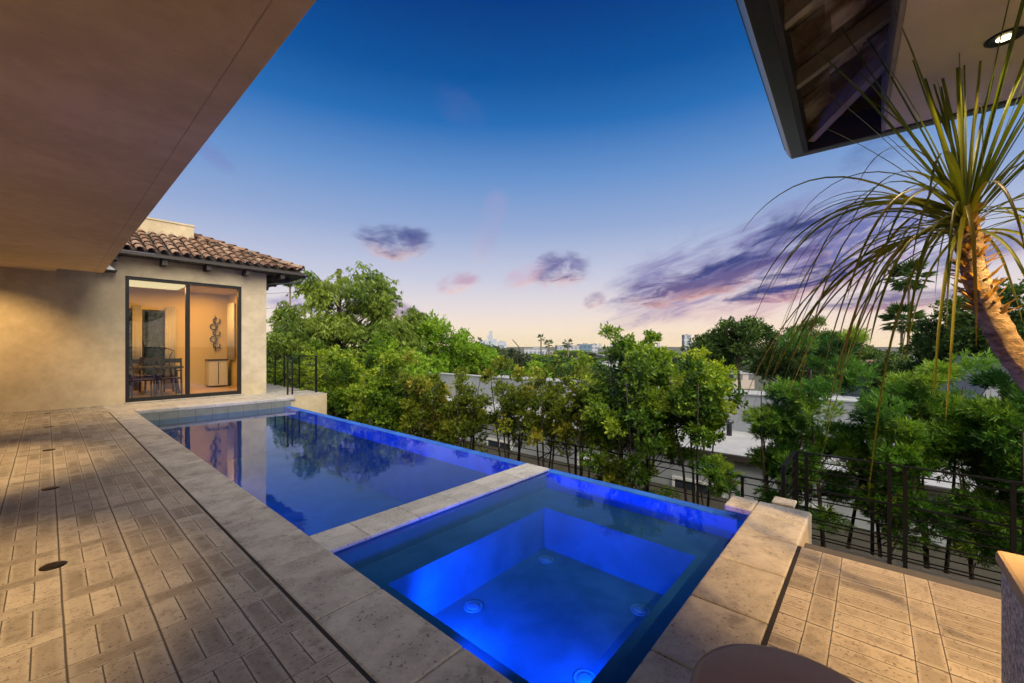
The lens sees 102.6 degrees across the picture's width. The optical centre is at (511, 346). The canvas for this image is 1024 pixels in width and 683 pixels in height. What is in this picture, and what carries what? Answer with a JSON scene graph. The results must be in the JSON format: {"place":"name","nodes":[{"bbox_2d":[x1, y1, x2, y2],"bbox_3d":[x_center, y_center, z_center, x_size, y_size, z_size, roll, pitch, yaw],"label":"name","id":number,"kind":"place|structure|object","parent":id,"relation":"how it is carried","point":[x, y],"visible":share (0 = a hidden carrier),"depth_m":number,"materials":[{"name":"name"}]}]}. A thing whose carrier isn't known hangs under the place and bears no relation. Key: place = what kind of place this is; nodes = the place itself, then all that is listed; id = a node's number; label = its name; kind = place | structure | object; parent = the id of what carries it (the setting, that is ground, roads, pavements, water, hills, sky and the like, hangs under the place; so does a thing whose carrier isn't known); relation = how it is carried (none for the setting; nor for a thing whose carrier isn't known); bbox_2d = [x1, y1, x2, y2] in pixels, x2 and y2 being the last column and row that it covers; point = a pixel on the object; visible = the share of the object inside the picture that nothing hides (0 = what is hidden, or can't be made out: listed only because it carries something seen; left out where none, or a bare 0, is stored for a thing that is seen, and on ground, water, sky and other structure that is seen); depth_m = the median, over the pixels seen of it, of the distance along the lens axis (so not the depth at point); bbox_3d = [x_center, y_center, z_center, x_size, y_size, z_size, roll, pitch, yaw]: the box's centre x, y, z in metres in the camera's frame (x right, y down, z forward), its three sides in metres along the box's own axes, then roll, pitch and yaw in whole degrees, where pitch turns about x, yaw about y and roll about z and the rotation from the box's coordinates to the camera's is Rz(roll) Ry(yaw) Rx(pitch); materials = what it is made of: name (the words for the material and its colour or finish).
{"place":"outdoors","nodes":[
{"label":"outdoors","id":0,"kind":"place"},
{"bbox_2d":[159,346,173,365],"bbox_3d":[-9.480,0.250,11.254,0.160,0.550,0.330,0,0,41],"label":"table lamp","id":1,"kind":"object","parent":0,"point":[162,347],"visible":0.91,"depth_m":11.25,"materials":[{"name":"black metal"}]},
{"bbox_2d":[292,394,326,414],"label":"terrace","id":2,"kind":"structure","parent":0,"point":[317,403],"depth_m":11.20,"materials":[{"name":"beige paint"}]},
{"bbox_2d":[103,383,326,411],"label":"walkway","id":3,"kind":"structure","parent":2,"relation":"on","point":[272,390],"depth_m":10.15,"materials":[{"name":"stone"}]},
{"bbox_2d":[266,354,316,394],"bbox_3d":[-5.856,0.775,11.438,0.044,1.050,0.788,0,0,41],"label":"railing","id":4,"kind":"object","parent":3,"relation":"on","point":[291,378],"visible":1,"depth_m":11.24,"materials":[{"name":"black metal"}]},
{"bbox_2d":[0,406,1000,682],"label":"deck","id":5,"kind":"structure","parent":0,"point":[160,576],"depth_m":2.09,"materials":[{"name":"stone"}]},
{"bbox_2d":[41,486,59,490],"bbox_3d":[-4.239,1.296,3.765,0.116,0.007,0.116,0,0,41],"label":"deck light cover","id":6,"kind":"object","parent":5,"relation":"on","point":[49,488],"visible":1,"depth_m":3.75,"materials":[{"name":"brown metal"}]},
{"bbox_2d":[38,560,66,570],"bbox_3d":[-2.722,1.296,2.432,0.116,0.007,0.116,0,0,41],"label":"deck light cover","id":7,"kind":"object","parent":5,"relation":"on","point":[52,565],"visible":1,"depth_m":2.42,"materials":[{"name":"brown metal"}]},
{"bbox_2d":[0,0,315,413],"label":"house","id":8,"kind":"structure","parent":5,"relation":"on","point":[113,113],"depth_m":4.19,"materials":[{"name":"beige paint"}]},
{"bbox_2d":[104,265,116,272],"bbox_3d":[-8.923,-1.772,9.040,0.260,0.195,0.300,0,0,41],"label":"wall lamp","id":9,"kind":"object","parent":8,"relation":"attached to","point":[110,269],"visible":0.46,"depth_m":9.02,"materials":[{"name":"white paint"}]},
{"bbox_2d":[129,309,131,358],"bbox_3d":[-11.113,-0.050,11.683,0.080,2.100,0.480,0,0,41],"label":"window","id":10,"kind":"structure","parent":8,"relation":"in","point":[129,309],"depth_m":11.80,"materials":[{"name":"metal"}]},
{"bbox_2d":[132,305,141,390],"bbox_3d":[-10.797,0.025,11.806,0.068,2.450,0.200,0,0,41],"label":"curtain","id":11,"kind":"object","parent":8,"relation":"hanging from","point":[136,331],"visible":0.89,"depth_m":11.81,"materials":[{"name":"beige fabric"}]},
{"bbox_2d":[129,358,155,397],"bbox_3d":[-9.303,0.780,10.306,0.458,0.981,0.470,0,0,41],"label":"dining chair","id":12,"kind":"object","parent":8,"relation":"on","point":[139,361],"visible":0.81,"depth_m":10.23,"materials":[{"name":"brown wood"}]},
{"bbox_2d":[139,357,164,392],"bbox_3d":[-10.217,0.780,11.640,0.457,0.981,0.470,0,0,33],"label":"dining chair","id":13,"kind":"object","parent":8,"relation":"on","point":[156,359],"visible":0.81,"depth_m":11.68,"materials":[{"name":"brown wood"}]},
{"bbox_2d":[142,309,164,380],"bbox_3d":[-10.651,-0.050,12.209,0.080,2.100,0.560,0,0,41],"label":"window","id":14,"kind":"structure","parent":8,"relation":"in","point":[143,310],"depth_m":12.00,"materials":[{"name":"metal"}]},
{"bbox_2d":[129,365,183,393],"bbox_3d":[-9.944,0.900,10.802,0.900,0.749,1.900,0,0,41],"label":"dining table","id":15,"kind":"object","parent":8,"relation":"on","point":[172,383],"visible":0.39,"depth_m":11.16,"materials":[{"name":"brown wood"}]},
{"bbox_2d":[129,280,184,289],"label":"ceiling","id":16,"kind":"structure","parent":8,"relation":"attached to","point":[147,284],"depth_m":10.80,"materials":[{"name":"white paint"}]},
{"bbox_2d":[155,358,182,395],"bbox_3d":[-9.052,0.780,10.819,0.458,0.981,0.470,0,0,36],"label":"dining chair","id":17,"kind":"object","parent":8,"relation":"on","point":[170,360],"visible":0.95,"depth_m":10.75,"materials":[{"name":"brown wood"}]},
{"bbox_2d":[165,307,175,388],"bbox_3d":[-10.302,0.025,12.369,0.068,2.450,0.260,0,0,41],"label":"curtain","id":18,"kind":"object","parent":8,"relation":"hanging from","point":[170,327],"visible":0.85,"depth_m":12.36,"materials":[{"name":"beige fabric"}]},
{"bbox_2d":[125,276,240,402],"bbox_3d":[-8.131,-0.180,10.274,0.120,2.900,2.300,0,0,41],"label":"sliding door","id":19,"kind":"structure","parent":8,"relation":"in","point":[187,394],"depth_m":10.23,"materials":[{"name":"brown glass"}]},
{"bbox_2d":[210,315,220,350],"bbox_3d":[-9.591,-0.445,13.248,0.031,1.150,0.294,0,0,41],"label":"wall art","id":20,"kind":"object","parent":8,"relation":"attached to","point":[215,335],"depth_m":13.25,"materials":[{"name":"black metal"}]},
{"bbox_2d":[205,359,228,385],"bbox_3d":[-9.448,0.805,13.123,0.420,0.830,0.540,0,0,41],"label":"console cabinet","id":21,"kind":"object","parent":8,"relation":"attached to","point":[216,372],"visible":1,"depth_m":12.98,"materials":[{"name":"brown wood"}]},
{"bbox_2d":[227,303,234,359],"bbox_3d":[-9.027,-0.500,13.170,0.650,1.800,0.068,0,0,41],"label":"curtain","id":22,"kind":"object","parent":8,"relation":"hanging from","point":[230,331],"visible":0.94,"depth_m":13.04,"materials":[{"name":"beige fabric"}]},
{"bbox_2d":[735,0,1023,158],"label":"patio roof","id":23,"kind":"structure","parent":8,"relation":"attached to","point":[941,35],"depth_m":2.11,"materials":[{"name":"metal"}]},
{"bbox_2d":[984,26,1023,47],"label":"downlight","id":24,"kind":"object","parent":23,"relation":"attached to","point":[992,42],"visible":0.85,"depth_m":1.85,"materials":[{"name":"brown metal"}]},
{"bbox_2d":[110,396,525,546],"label":"swimming pool","id":25,"kind":"structure","parent":5,"relation":"in","point":[245,472],"depth_m":7.37,"materials":[{"name":"liquid"}]},
{"bbox_2d":[109,412,800,682],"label":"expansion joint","id":26,"kind":"object","parent":5,"relation":"in","point":[361,670],"visible":0.39,"depth_m":2.15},
{"bbox_2d":[243,463,811,682],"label":"spa","id":27,"kind":"object","parent":5,"relation":"in","point":[527,573],"visible":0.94,"depth_m":3.12,"materials":[{"name":"liquid"}]},
{"bbox_2d":[690,644,855,682],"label":"side table","id":28,"kind":"object","parent":5,"relation":"on","point":[743,663],"visible":1,"depth_m":1.08,"materials":[{"name":"brown"}]},
{"bbox_2d":[804,543,1000,598],"bbox_3d":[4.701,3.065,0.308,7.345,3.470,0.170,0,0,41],"label":"deck kerb","id":29,"kind":"structure","parent":5,"relation":"attached to","point":[979,590],"depth_m":2.42,"materials":[{"name":"concrete"}]},
{"bbox_2d":[995,551,1023,682],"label":"stucco pillar","id":30,"kind":"structure","parent":5,"relation":"on","point":[1011,565],"depth_m":1.30,"materials":[{"name":"beige paint"}]},
{"bbox_2d":[523,347,546,354],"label":"office building","id":31,"kind":"structure","parent":0,"point":[536,350],"depth_m":322.85,"materials":[{"name":"white concrete"}]},
{"bbox_2d":[555,344,579,350],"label":"office building","id":32,"kind":"structure","parent":0,"point":[573,347],"depth_m":352.20,"materials":[{"name":"white concrete"}]},
{"bbox_2d":[127,0,1023,347],"label":"sky","id":33,"kind":"structure","parent":0,"point":[523,170],"materials":[{"name":"blue"}]},
{"bbox_2d":[577,343,591,352],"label":"office building","id":34,"kind":"structure","parent":0,"point":[587,347],"depth_m":375.11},
{"bbox_2d":[270,348,913,395],"bbox_3d":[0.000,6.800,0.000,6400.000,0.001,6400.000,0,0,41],"label":"ground","id":35,"kind":"structure","parent":0,"point":[757,384],"depth_m":242.45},
{"bbox_2d":[129,311,163,378],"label":"garden tree","id":36,"kind":"object","parent":35,"relation":"on","point":[153,332],"visible":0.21,"depth_m":14.34,"materials":[{"name":"green plant"}]},
{"bbox_2d":[283,280,297,306],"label":"fan palm","id":37,"kind":"object","parent":35,"relation":"on","point":[289,286],"visible":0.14,"depth_m":69.90,"materials":[{"name":"green plant"}]},
{"bbox_2d":[266,315,330,384],"bbox_3d":[-11.351,2.580,21.105,4.402,8.457,3.893,0,0,41],"label":"broadleaf tree","id":38,"kind":"object","parent":35,"relation":"on","point":[288,340],"visible":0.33,"depth_m":20.17,"materials":[{"name":"green plant"}]},
{"bbox_2d":[336,269,341,366],"bbox_3d":[-10.125,1.117,23.995,0.323,11.366,2.200,0,0,-23],"label":"utility pole","id":39,"kind":"object","parent":35,"relation":"on","point":[338,311],"visible":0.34,"depth_m":23.87,"materials":[{"name":"brown wood"}]},
{"bbox_2d":[266,261,429,372],"bbox_3d":[-9.166,1.026,24.047,8.347,11.562,8.425,0,0,41],"label":"pepper tree","id":40,"kind":"object","parent":35,"relation":"on","point":[371,300],"visible":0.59,"depth_m":22.64,"materials":[{"name":"green plant"}]},
{"bbox_2d":[360,336,439,384],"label":"broadleaf tree","id":41,"kind":"object","parent":35,"relation":"on","point":[411,369],"visible":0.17,"depth_m":21.17,"materials":[{"name":"green plant"}]},
{"bbox_2d":[399,306,444,340],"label":"broadleaf tree","id":42,"kind":"object","parent":35,"relation":"on","point":[423,319],"visible":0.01,"depth_m":29.66,"materials":[{"name":"green plant"}]},
{"bbox_2d":[406,309,513,375],"bbox_3d":[-3.741,2.123,26.801,6.912,9.367,6.030,0,0,41],"label":"broadleaf tree","id":43,"kind":"object","parent":35,"relation":"on","point":[475,357],"visible":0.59,"depth_m":26.07,"materials":[{"name":"green plant"}]},
{"bbox_2d":[452,337,532,375],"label":"broadleaf tree","id":44,"kind":"object","parent":35,"relation":"on","point":[520,359],"visible":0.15,"depth_m":57.23,"materials":[{"name":"green plant"}]},
{"bbox_2d":[511,360,562,378],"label":"broadleaf tree","id":45,"kind":"object","parent":35,"relation":"on","point":[539,364],"visible":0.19,"depth_m":39.59,"materials":[{"name":"green plant"}]},
{"bbox_2d":[537,334,543,355],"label":"fan palm","id":46,"kind":"object","parent":35,"relation":"on","point":[540,336],"visible":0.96,"depth_m":159.83,"materials":[{"name":"green plant"}]},
{"bbox_2d":[524,353,572,362],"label":"distant tree","id":47,"kind":"object","parent":35,"relation":"on","point":[535,356],"visible":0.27,"depth_m":158.50,"materials":[{"name":"green plant"}]},
{"bbox_2d":[544,339,552,355],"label":"fan palm","id":48,"kind":"object","parent":35,"relation":"on","point":[546,342],"visible":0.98,"depth_m":149.81,"materials":[{"name":"green plant"}]},
{"bbox_2d":[536,355,573,365],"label":"distant tree","id":49,"kind":"object","parent":35,"relation":"on","point":[563,359],"visible":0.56,"depth_m":140.94,"materials":[{"name":"green plant"}]},
{"bbox_2d":[551,353,576,357],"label":"distant tree","id":50,"kind":"object","parent":35,"relation":"on","point":[571,354],"visible":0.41,"depth_m":251.41,"materials":[{"name":"green plant"}]},
{"bbox_2d":[562,339,572,356],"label":"fan palm","id":51,"kind":"object","parent":35,"relation":"on","point":[566,345],"visible":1,"depth_m":149.80,"materials":[{"name":"green plant"}]},
{"bbox_2d":[552,349,591,353],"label":"distant tree","id":52,"kind":"object","parent":35,"relation":"on","point":[560,351],"visible":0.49,"depth_m":290.02,"materials":[{"name":"green plant"}]},
{"bbox_2d":[573,351,595,356],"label":"distant tree","id":53,"kind":"object","parent":35,"relation":"on","point":[591,354],"visible":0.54,"depth_m":273.73,"materials":[{"name":"green plant"}]},
{"bbox_2d":[554,358,615,380],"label":"broadleaf tree","id":54,"kind":"object","parent":35,"relation":"on","point":[600,368],"visible":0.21,"depth_m":53.84,"materials":[{"name":"green plant"}]},
{"bbox_2d":[556,358,619,378],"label":"distant tree","id":55,"kind":"object","parent":35,"relation":"on","point":[570,363],"visible":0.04,"depth_m":94.11,"materials":[{"name":"green plant"}]},
{"bbox_2d":[598,361,618,368],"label":"distant house","id":56,"kind":"structure","parent":35,"relation":"on","point":[605,363],"depth_m":88.05,"materials":[{"name":"white"}]},
{"bbox_2d":[357,372,1019,553],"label":"neighbour building","id":57,"kind":"structure","parent":35,"relation":"on","point":[736,443],"depth_m":10.52,"materials":[{"name":"concrete"}]},
{"bbox_2d":[486,437,512,450],"bbox_3d":[-0.450,3.975,14.334,1.200,1.450,0.060,0,0,41],"label":"window","id":58,"kind":"structure","parent":57,"relation":"in","point":[493,444],"depth_m":14.41,"materials":[{"name":"white paint"}]},
{"bbox_2d":[577,456,599,469],"bbox_3d":[2.405,3.975,11.825,1.200,1.450,0.060,0,0,41],"label":"window","id":59,"kind":"structure","parent":57,"relation":"in","point":[578,461],"depth_m":12.06,"materials":[{"name":"white paint"}]},
{"bbox_2d":[672,475,724,497],"bbox_3d":[4.508,3.975,9.977,1.200,1.450,0.060,0,0,41],"label":"window","id":60,"kind":"structure","parent":57,"relation":"in","point":[674,483],"depth_m":10.11,"materials":[{"name":"white paint"}]},
{"bbox_2d":[800,502,831,520],"bbox_3d":[6.010,3.975,8.657,1.200,1.450,0.060,0,0,41],"label":"window","id":61,"kind":"structure","parent":57,"relation":"in","point":[803,504],"depth_m":8.46,"materials":[{"name":"white paint"}]},
{"bbox_2d":[680,327,742,372],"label":"broadleaf tree","id":62,"kind":"object","parent":35,"relation":"on","point":[707,341],"visible":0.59,"depth_m":43.61,"materials":[{"name":"green plant"}]},
{"bbox_2d":[731,358,755,369],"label":"distant tree","id":63,"kind":"object","parent":35,"relation":"on","point":[741,364],"visible":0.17,"depth_m":120.40,"materials":[{"name":"green plant"}]},
{"bbox_2d":[712,315,779,389],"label":"broadleaf tree","id":64,"kind":"object","parent":35,"relation":"on","point":[758,332],"visible":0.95,"depth_m":41.33,"materials":[{"name":"green plant"}]},
{"bbox_2d":[736,362,806,375],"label":"distant tree","id":65,"kind":"object","parent":35,"relation":"on","point":[746,368],"visible":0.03,"depth_m":95.40,"materials":[{"name":"green plant"}]},
{"bbox_2d":[743,326,815,391],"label":"broadleaf tree","id":66,"kind":"object","parent":35,"relation":"on","point":[780,370],"visible":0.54,"depth_m":42.79,"materials":[{"name":"green plant"}]},
{"bbox_2d":[779,315,846,384],"bbox_3d":[28.227,1.859,38.074,5.483,9.897,5.706,0,0,6],"label":"broadleaf tree","id":67,"kind":"object","parent":35,"relation":"on","point":[820,319],"visible":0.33,"depth_m":37.45,"materials":[{"name":"green plant"}]},
{"bbox_2d":[826,333,902,364],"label":"broadleaf tree","id":68,"kind":"object","parent":35,"relation":"on","point":[868,353],"visible":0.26,"depth_m":44.55,"materials":[{"name":"green plant"}]},
{"bbox_2d":[840,355,912,396],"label":"brown roofed house","id":69,"kind":"structure","parent":35,"relation":"on","point":[856,393],"depth_m":43.61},
{"bbox_2d":[854,349,915,394],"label":"broadleaf tree","id":70,"kind":"object","parent":35,"relation":"on","point":[891,366],"visible":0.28,"depth_m":39.45,"materials":[{"name":"green plant"}]},
{"bbox_2d":[878,301,928,354],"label":"fan palm","id":71,"kind":"object","parent":35,"relation":"on","point":[890,314],"visible":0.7,"depth_m":49.61,"materials":[{"name":"green plant"}]},
{"bbox_2d":[882,257,938,354],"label":"fan palm","id":72,"kind":"object","parent":35,"relation":"on","point":[900,285],"visible":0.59,"depth_m":54.65,"materials":[{"name":"green plant"}]},
{"bbox_2d":[896,293,969,374],"bbox_3d":[32.213,1.428,29.670,6.875,10.766,5.810,0,0,41],"label":"broadleaf tree","id":73,"kind":"object","parent":35,"relation":"on","point":[923,341],"visible":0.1,"depth_m":30.00,"materials":[{"name":"green plant"}]},
{"bbox_2d":[931,277,1023,361],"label":"broadleaf tree","id":74,"kind":"object","parent":35,"relation":"on","point":[964,334],"visible":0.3,"depth_m":25.93,"materials":[{"name":"green plant"}]},
{"bbox_2d":[936,355,1023,405],"bbox_3d":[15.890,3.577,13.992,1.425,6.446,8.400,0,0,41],"label":"white gabled house","id":75,"kind":"structure","parent":35,"relation":"on","point":[980,391],"depth_m":12.60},
{"bbox_2d":[592,343,597,353],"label":"office building","id":76,"kind":"structure","parent":0,"point":[594,347],"depth_m":382.67,"materials":[{"name":"white concrete"}]},
{"bbox_2d":[331,414,1000,586],"bbox_3d":[-2.429,5.100,12.385,48.000,3.200,5.400,0,0,41],"label":"planting bed","id":77,"kind":"object","parent":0,"point":[719,505],"depth_m":7.49,"materials":[{"name":"soil"}]},
{"bbox_2d":[266,352,335,387],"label":"hedge shrub","id":78,"kind":"object","parent":77,"relation":"on","point":[279,375],"visible":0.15,"depth_m":15.03,"materials":[{"name":"green plant"}]},
{"bbox_2d":[298,338,379,423],"bbox_3d":[-5.323,1.599,13.132,2.692,3.811,2.912,0,0,41],"label":"hedge shrub","id":79,"kind":"object","parent":77,"relation":"on","point":[335,383],"visible":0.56,"depth_m":12.63,"materials":[{"name":"green plant"}]},
{"bbox_2d":[344,331,431,432],"bbox_3d":[-3.294,1.519,11.239,2.483,3.969,2.270,0,0,41],"label":"hedge shrub","id":80,"kind":"object","parent":77,"relation":"on","point":[385,392],"visible":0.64,"depth_m":10.83,"materials":[{"name":"green plant"}]},
{"bbox_2d":[397,348,461,444],"bbox_3d":[-2.078,1.754,10.293,1.793,3.497,1.603,0,0,41],"label":"hedge shrub","id":81,"kind":"object","parent":77,"relation":"on","point":[432,416],"visible":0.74,"depth_m":10.05,"materials":[{"name":"green plant"}]},
{"bbox_2d":[437,364,490,452],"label":"hedge shrub","id":82,"kind":"object","parent":77,"relation":"on","point":[459,402],"visible":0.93,"depth_m":9.66,"materials":[{"name":"green plant"}]},
{"bbox_2d":[477,354,545,460],"bbox_3d":[0.067,1.822,9.138,1.771,3.363,1.465,0,0,-21],"label":"hedge shrub","id":83,"kind":"object","parent":77,"relation":"on","point":[511,406],"visible":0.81,"depth_m":8.88,"materials":[{"name":"green plant"}]},
{"bbox_2d":[512,358,582,468],"bbox_3d":[0.780,1.861,8.569,1.597,3.284,1.457,0,0,0],"label":"hedge shrub","id":84,"kind":"object","parent":77,"relation":"on","point":[542,425],"visible":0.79,"depth_m":8.43,"materials":[{"name":"green plant"}]},
{"bbox_2d":[545,364,609,477],"bbox_3d":[1.431,1.898,7.964,1.582,3.209,1.460,0,0,41],"label":"hedge shrub","id":85,"kind":"object","parent":77,"relation":"on","point":[562,401],"visible":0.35,"depth_m":7.95,"materials":[{"name":"green plant"}]},
{"bbox_2d":[589,450,636,488],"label":"hedge shrub","id":86,"kind":"object","parent":77,"relation":"on","point":[618,478],"visible":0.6,"depth_m":6.92,"materials":[{"name":"green plant"}]},
{"bbox_2d":[569,321,738,491],"bbox_3d":[2.445,1.514,7.356,2.144,3.981,2.831,0,0,66],"label":"hedge shrub","id":87,"kind":"object","parent":77,"relation":"on","point":[639,416],"visible":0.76,"depth_m":6.92,"materials":[{"name":"green plant"}]},
{"bbox_2d":[636,484,679,498],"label":"shrub","id":88,"kind":"object","parent":77,"relation":"on","point":[667,492],"visible":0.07,"depth_m":7.09,"materials":[{"name":"green plant"}]},
{"bbox_2d":[333,408,1023,581],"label":"railing","id":89,"kind":"object","parent":77,"relation":"on","point":[871,535],"visible":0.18,"depth_m":5.44,"materials":[{"name":"black metal"}]},
{"bbox_2d":[661,355,748,506],"bbox_3d":[3.111,1.808,6.550,1.309,3.387,1.164,0,0,-3],"label":"hedge shrub","id":90,"kind":"object","parent":77,"relation":"on","point":[705,409],"visible":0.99,"depth_m":6.32,"materials":[{"name":"green plant"}]},
{"bbox_2d":[693,452,747,511],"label":"hedge shrub","id":91,"kind":"object","parent":77,"relation":"on","point":[715,473],"visible":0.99,"depth_m":6.01,"materials":[{"name":"green plant"}]},
{"bbox_2d":[740,375,826,509],"bbox_3d":[3.948,1.939,5.965,1.083,3.125,1.201,0,0,41],"label":"podocarpus tree","id":92,"kind":"object","parent":77,"relation":"on","point":[779,425],"visible":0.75,"depth_m":5.77,"materials":[{"name":"green plant"}]},
{"bbox_2d":[774,324,892,548],"bbox_3d":[4.595,1.583,5.785,1.648,3.839,1.386,0,0,4],"label":"podocarpus tree","id":93,"kind":"object","parent":77,"relation":"on","point":[841,441],"visible":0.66,"depth_m":5.61,"materials":[{"name":"green plant"}]},
{"bbox_2d":[842,388,971,562],"bbox_3d":[4.821,1.997,5.147,1.089,3.009,1.279,0,0,19],"label":"podocarpus tree","id":94,"kind":"object","parent":77,"relation":"on","point":[912,453],"visible":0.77,"depth_m":4.92,"materials":[{"name":"green plant"}]},
{"bbox_2d":[856,347,1023,573],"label":"podocarpus tree","id":95,"kind":"object","parent":77,"relation":"on","point":[928,405],"visible":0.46,"depth_m":5.06,"materials":[{"name":"green plant"}]},
{"bbox_2d":[926,414,1022,580],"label":"podocarpus tree","id":96,"kind":"object","parent":77,"relation":"on","point":[950,433],"visible":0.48,"depth_m":4.67,"materials":[{"name":"green plant"}]},
{"bbox_2d":[954,366,1023,555],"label":"podocarpus tree","id":97,"kind":"object","parent":77,"relation":"on","point":[1011,394],"visible":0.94,"depth_m":4.45,"materials":[{"name":"green plant"}]},
{"bbox_2d":[682,334,690,351],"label":"office building","id":98,"kind":"structure","parent":0,"point":[685,338],"depth_m":238.31,"materials":[{"name":"white concrete"}]},
{"bbox_2d":[728,370,753,388],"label":"office building","id":99,"kind":"structure","parent":0,"point":[746,379],"depth_m":66.99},
{"bbox_2d":[838,547,1000,592],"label":"terrace","id":100,"kind":"structure","parent":0,"point":[932,572],"depth_m":4.38,"materials":[{"name":"concrete"}]},
{"bbox_2d":[771,496,796,508],"bbox_3d":[2.551,2.095,3.842,0.180,1.310,0.180,0,0,41],"label":"stone post","id":101,"kind":"object","parent":100,"relation":"on","point":[784,502],"visible":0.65,"depth_m":3.82,"materials":[{"name":"stone"}]},
{"bbox_2d":[781,451,796,508],"bbox_3d":[3.199,1.840,4.731,0.044,1.120,0.866,0,0,41],"label":"railing","id":102,"kind":"object","parent":100,"relation":"on","point":[785,463],"visible":0.51,"depth_m":4.71,"materials":[{"name":"black metal"}]},
{"bbox_2d":[796,451,1023,585],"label":"railing","id":103,"kind":"object","parent":100,"relation":"on","point":[1013,491],"visible":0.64,"depth_m":4.39,"materials":[{"name":"black metal"}]},
{"bbox_3d":[2.769,1.100,1.560,0.540,0.400,0.540,0,0,41],"label":"plant pot","id":104,"kind":"object","parent":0,"visible":0},
{"bbox_2d":[734,0,1023,504],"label":"ponytail palm","id":105,"kind":"object","parent":104,"relation":"in","point":[969,239],"visible":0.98,"depth_m":1.96,"materials":[{"name":"green plant"}]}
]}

